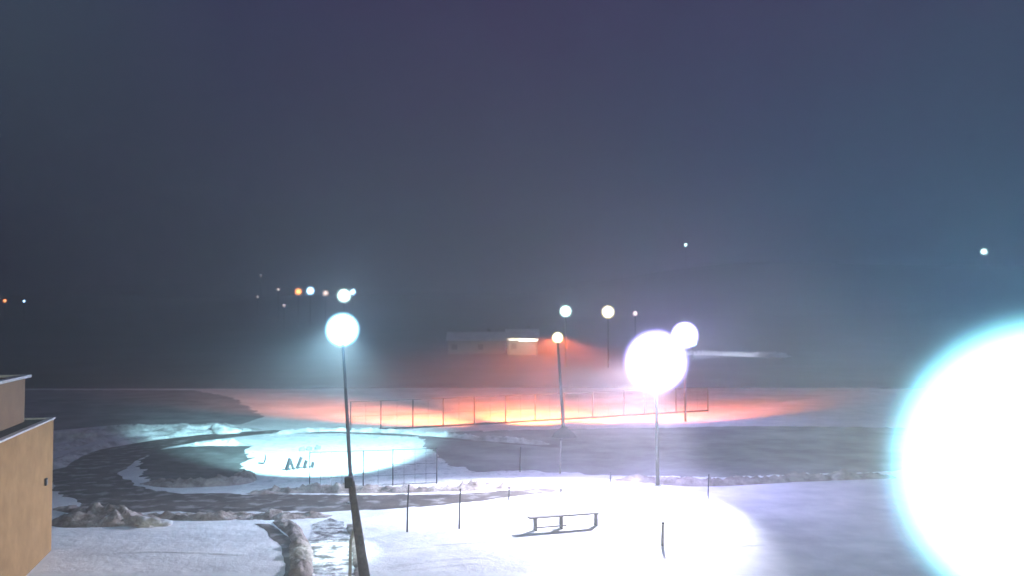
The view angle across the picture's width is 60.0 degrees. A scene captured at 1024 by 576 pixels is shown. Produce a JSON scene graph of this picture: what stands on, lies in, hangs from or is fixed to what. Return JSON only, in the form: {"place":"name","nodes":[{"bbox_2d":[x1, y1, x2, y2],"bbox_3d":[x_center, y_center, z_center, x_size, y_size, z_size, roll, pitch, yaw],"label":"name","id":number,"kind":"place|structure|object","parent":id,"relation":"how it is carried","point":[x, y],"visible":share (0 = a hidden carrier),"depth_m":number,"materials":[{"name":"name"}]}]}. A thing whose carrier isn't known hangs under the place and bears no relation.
{"place":"outdoors","nodes":[
{"label":"outdoors","id":0,"kind":"place"},
{"bbox_2d":[0,374,55,575],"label":"school building","id":1,"kind":"structure","parent":0,"point":[26,461],"depth_m":27.94,"materials":[{"name":"concrete"},{"name":"metal"}]},
{"bbox_2d":[24,390,264,430],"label":"yard","id":2,"kind":"structure","parent":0,"point":[72,409],"depth_m":80.09,"materials":[{"name":"white snow"}]},
{"bbox_2d":[136,445,254,480],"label":"parking lot","id":3,"kind":"structure","parent":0,"point":[195,462],"depth_m":49.73,"materials":[{"name":"white snow"}]},
{"bbox_2d":[256,524,290,575],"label":"footpath","id":4,"kind":"structure","parent":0,"point":[279,537],"depth_m":32.30,"materials":[{"name":"grey snow"}]},
{"bbox_2d":[52,430,563,512],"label":"road","id":5,"kind":"structure","parent":0,"point":[89,479],"depth_m":40.40,"materials":[{"name":"grey asphalt"}]},
{"bbox_2d":[340,326,352,503],"bbox_3d":[-7.454,5.168,38.839,1.800,8.484,1.800,0,-2,0],"label":"street lamp","id":6,"kind":"object","parent":5,"relation":"on","point":[342,330],"visible":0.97,"depth_m":38.78,"materials":[{"name":"metal"}]},
{"bbox_2d":[265,427,548,444],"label":"snow bank","id":7,"kind":"structure","parent":5,"relation":"on","point":[493,438],"depth_m":61.44,"materials":[{"name":"white snow"}]},
{"bbox_2d":[310,290,310,321],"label":"street lamp","id":8,"kind":"object","parent":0,"point":[310,306],"visible":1,"depth_m":284.92,"materials":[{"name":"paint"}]},
{"bbox_2d":[325,293,325,325],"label":"street lamp","id":9,"kind":"object","parent":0,"point":[325,309],"visible":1,"depth_m":289.84,"materials":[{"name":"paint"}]},
{"bbox_2d":[309,518,354,575],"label":"ice","id":10,"kind":"structure","parent":0,"point":[329,538],"depth_m":31.01,"materials":[{"name":"white ice"}]},
{"bbox_2d":[240,434,551,491],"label":"courtyard","id":11,"kind":"structure","parent":0,"point":[278,451],"depth_m":48.41,"materials":[{"name":"white snow"}]},
{"bbox_2d":[282,458,291,470],"bbox_3d":[-12.003,9.399,47.202,0.473,0.644,0.546,1,-2,-23],"label":"leaning board","id":12,"kind":"object","parent":11,"relation":"on","point":[288,463],"visible":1,"depth_m":47.04,"materials":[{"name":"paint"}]},
{"bbox_2d":[294,456,302,468],"bbox_3d":[-11.524,9.418,47.721,0.469,0.638,0.390,1,-2,-23],"label":"leaning board","id":13,"kind":"object","parent":11,"relation":"on","point":[299,462],"visible":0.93,"depth_m":47.61,"materials":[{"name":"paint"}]},
{"bbox_2d":[299,460,307,468],"bbox_3d":[-11.277,9.521,47.799,0.475,0.448,0.442,1,-2,-23],"label":"leaning board","id":14,"kind":"object","parent":11,"relation":"on","point":[305,464],"visible":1,"depth_m":47.67,"materials":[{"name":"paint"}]},
{"bbox_2d":[309,448,436,485],"bbox_3d":[-6.633,8.672,42.711,6.123,1.750,0.107,0,-2,-13],"label":"courtyard fence","id":15,"kind":"object","parent":11,"relation":"on","point":[392,484],"visible":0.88,"depth_m":42.71,"materials":[{"name":"metal"}]},
{"bbox_2d":[247,480,525,494],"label":"snow bank","id":16,"kind":"structure","parent":11,"relation":"on","point":[339,488],"depth_m":41.20,"materials":[{"name":"white snow"}]},
{"bbox_2d":[519,447,520,471],"bbox_3d":[0.445,9.032,46.707,0.106,1.319,0.075,0,-2,0],"label":"stake","id":17,"kind":"object","parent":11,"relation":"on","point":[520,461],"visible":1,"depth_m":46.68,"materials":[{"name":"paint"}]},
{"bbox_2d":[99,388,876,428],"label":"playing field","id":18,"kind":"structure","parent":0,"point":[318,407],"depth_m":85.96,"materials":[{"name":"white snow"}]},
{"bbox_2d":[0,261,1023,575],"bbox_3d":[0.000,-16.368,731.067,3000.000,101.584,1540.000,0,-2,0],"label":"ground","id":19,"kind":"structure","parent":0,"point":[926,345],"depth_m":130.15,"materials":[{"name":"white snow"}]},
{"bbox_2d":[52,502,161,527],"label":"snow bank","id":20,"kind":"structure","parent":19,"relation":"on","point":[94,514],"depth_m":34.69,"materials":[{"name":"white snow"}]},
{"bbox_2d":[53,428,200,450],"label":"snow bank","id":21,"kind":"structure","parent":19,"relation":"on","point":[75,443],"depth_m":60.01,"materials":[{"name":"white snow"}]},
{"bbox_2d":[53,422,237,442],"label":"snow bank","id":22,"kind":"structure","parent":19,"relation":"on","point":[125,429],"depth_m":64.08,"materials":[{"name":"white snow"}]},
{"bbox_2d":[134,516,172,527],"bbox_3d":[-14.060,9.278,34.467,1.703,0.769,0.983,0,-2,0],"label":"snow heap","id":23,"kind":"object","parent":19,"relation":"on","point":[145,522],"visible":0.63,"depth_m":34.34,"materials":[{"name":"white snow"}]},
{"bbox_2d":[53,427,262,469],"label":"snow bank","id":24,"kind":"structure","parent":19,"relation":"on","point":[64,460],"depth_m":56.37,"materials":[{"name":"white snow"}]},
{"bbox_2d":[69,551,259,559],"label":"snow rut","id":25,"kind":"structure","parent":19,"relation":"on","point":[130,552],"depth_m":30.34,"materials":[{"name":"white snow"}]},
{"bbox_2d":[53,505,331,520],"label":"snow bank","id":26,"kind":"structure","parent":19,"relation":"on","point":[273,514],"depth_m":35.71,"materials":[{"name":"white snow"}]},
{"bbox_2d":[140,469,256,487],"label":"snow bank","id":27,"kind":"structure","parent":19,"relation":"on","point":[244,476],"depth_m":42.88,"materials":[{"name":"white snow"}]},
{"bbox_2d":[188,438,249,445],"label":"snow bank","id":28,"kind":"structure","parent":19,"relation":"on","point":[227,442],"depth_m":56.56,"materials":[{"name":"white snow"}]},
{"bbox_2d":[210,423,242,433],"bbox_3d":[-20.244,10.241,62.937,2.575,1.259,1.831,0,-2,0],"label":"snow heap","id":29,"kind":"object","parent":19,"relation":"on","point":[218,428],"visible":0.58,"depth_m":62.52,"materials":[{"name":"white snow"}]},
{"bbox_2d":[273,518,313,575],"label":"snow bank","id":30,"kind":"structure","parent":19,"relation":"on","point":[301,556],"depth_m":30.18,"materials":[{"name":"white snow"}]},
{"bbox_2d":[346,524,358,575],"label":"snow bank","id":31,"kind":"structure","parent":19,"relation":"on","point":[349,528],"depth_m":30.48,"materials":[{"name":"white snow"}]},
{"bbox_2d":[344,476,369,575],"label":"leaning post","id":32,"kind":"object","parent":19,"relation":"on","point":[361,554],"visible":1,"depth_m":25.92,"materials":[{"name":"paint"}]},
{"bbox_2d":[406,485,409,531],"bbox_3d":[-3.927,8.329,33.503,0.124,1.770,0.080,0,-2,0],"label":"stake","id":33,"kind":"object","parent":19,"relation":"on","point":[407,509],"visible":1,"depth_m":33.48,"materials":[{"name":"paint"}]},
{"bbox_2d":[374,555,508,569],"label":"snow rut","id":34,"kind":"structure","parent":19,"relation":"on","point":[427,561],"depth_m":29.43,"materials":[{"name":"white snow"}]},
{"bbox_2d":[380,540,506,551],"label":"snow rut","id":35,"kind":"structure","parent":19,"relation":"on","point":[433,545],"depth_m":31.53,"materials":[{"name":"white snow"}]},
{"bbox_2d":[374,558,524,573],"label":"snow rut","id":36,"kind":"structure","parent":19,"relation":"on","point":[448,565],"depth_m":28.86,"materials":[{"name":"white snow"}]},
{"bbox_2d":[458,489,460,528],"bbox_3d":[-1.998,8.473,34.011,0.112,1.519,0.075,0,-2,0],"label":"stake","id":37,"kind":"object","parent":19,"relation":"on","point":[459,509],"visible":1,"depth_m":33.99,"materials":[{"name":"paint"}]},
{"bbox_2d":[446,329,506,353],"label":"house","id":38,"kind":"structure","parent":19,"relation":"on","point":[488,342],"depth_m":203.67,"materials":[{"name":"stone"}]},
{"bbox_2d":[452,344,456,349],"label":"window","id":39,"kind":"structure","parent":38,"relation":"in","point":[454,346],"depth_m":203.54,"materials":[{"name":"glass"}]},
{"bbox_2d":[478,344,482,349],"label":"window","id":40,"kind":"structure","parent":38,"relation":"in","point":[480,346],"depth_m":203.54,"materials":[{"name":"glass"}]},
{"bbox_2d":[480,536,529,560],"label":"snow rut","id":41,"kind":"structure","parent":19,"relation":"on","point":[508,546],"depth_m":31.11,"materials":[{"name":"white snow"}]},
{"bbox_2d":[505,326,539,355],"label":"house","id":42,"kind":"structure","parent":19,"relation":"on","point":[522,341],"depth_m":199.66,"materials":[{"name":"stone"}]},
{"bbox_2d":[511,343,516,348],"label":"window","id":43,"kind":"structure","parent":42,"relation":"in","point":[513,345],"depth_m":199.56,"materials":[{"name":"glass"}]},
{"bbox_2d":[350,387,708,430],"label":"sports fence","id":44,"kind":"object","parent":19,"relation":"on","point":[535,420],"visible":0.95,"depth_m":69.75,"materials":[{"name":"metal"}]},
{"bbox_2d":[559,439,561,473],"bbox_3d":[2.534,8.783,46.229,0.165,1.782,0.125,0,-2,0],"label":"stake","id":45,"kind":"object","parent":19,"relation":"on","point":[560,456],"visible":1,"depth_m":46.19,"materials":[{"name":"grey wood"}]},
{"bbox_2d":[527,511,598,530],"bbox_3d":[1.982,8.976,34.097,2.865,0.540,0.340,1,-2,-18],"label":"park bench","id":46,"kind":"object","parent":19,"relation":"on","point":[560,516],"visible":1,"depth_m":33.98,"materials":[{"name":"grey wood"}]},
{"bbox_2d":[564,310,566,367],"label":"street lamp","id":47,"kind":"object","parent":19,"relation":"on","point":[565,340],"visible":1,"depth_m":149.69,"materials":[{"name":"metal"}]},
{"bbox_2d":[607,311,609,367],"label":"street lamp","id":48,"kind":"object","parent":19,"relation":"on","point":[608,340],"visible":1,"depth_m":149.69,"materials":[{"name":"metal"}]},
{"bbox_2d":[653,358,661,486],"bbox_3d":[6.969,5.630,42.825,3.700,7.839,3.700,0,-2,0],"label":"street lamp","id":49,"kind":"object","parent":19,"relation":"on","point":[657,481],"visible":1,"depth_m":42.72,"materials":[{"name":"metal"}]},
{"bbox_2d":[661,522,664,545],"bbox_3d":[5.356,8.723,31.468,0.159,0.839,0.150,0,-2,0],"label":"stake","id":50,"kind":"object","parent":19,"relation":"on","point":[662,533],"visible":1,"depth_m":31.42,"materials":[{"name":"grey wood"}]},
{"bbox_2d":[683,333,687,421],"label":"street lamp","id":51,"kind":"object","parent":19,"relation":"on","point":[685,418],"visible":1,"depth_m":69.73,"materials":[{"name":"metal"}]},
{"bbox_2d":[707,474,709,513],"bbox_3d":[8.132,8.520,36.681,0.111,1.618,0.070,0,-2,0],"label":"stake","id":52,"kind":"object","parent":19,"relation":"on","point":[708,496],"visible":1,"depth_m":36.66,"materials":[{"name":"paint"}]},
{"bbox_2d":[681,350,790,357],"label":"snow bank","id":53,"kind":"structure","parent":19,"relation":"on","point":[755,354],"depth_m":195.51,"materials":[{"name":"white snow"}]},
{"bbox_2d":[661,540,829,553],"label":"snow rut","id":54,"kind":"structure","parent":19,"relation":"on","point":[728,546],"depth_m":31.38,"materials":[{"name":"white snow"}]},
{"bbox_2d":[615,468,896,486],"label":"snow bank","id":55,"kind":"structure","parent":19,"relation":"on","point":[795,476],"depth_m":43.76,"materials":[{"name":"white snow"}]},
{"bbox_2d":[0,0,1023,286],"label":"sky","id":56,"kind":"structure","parent":0,"point":[142,141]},
{"bbox_2d":[635,313,635,362],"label":"street lamp","id":57,"kind":"object","parent":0,"point":[635,338],"visible":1,"depth_m":164.67,"materials":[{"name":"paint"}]},
{"bbox_2d":[418,426,1020,477],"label":"yard","id":58,"kind":"structure","parent":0,"point":[729,451],"depth_m":53.92,"materials":[{"name":"white snow"}]},
{"bbox_2d":[552,335,575,438],"bbox_3d":[3.532,6.566,60.803,1.756,7.279,1.700,0,-2,0],"label":"street lamp","id":59,"kind":"object","parent":58,"relation":"on","point":[564,432],"visible":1,"depth_m":60.64,"materials":[{"name":"metal"}]}
]}

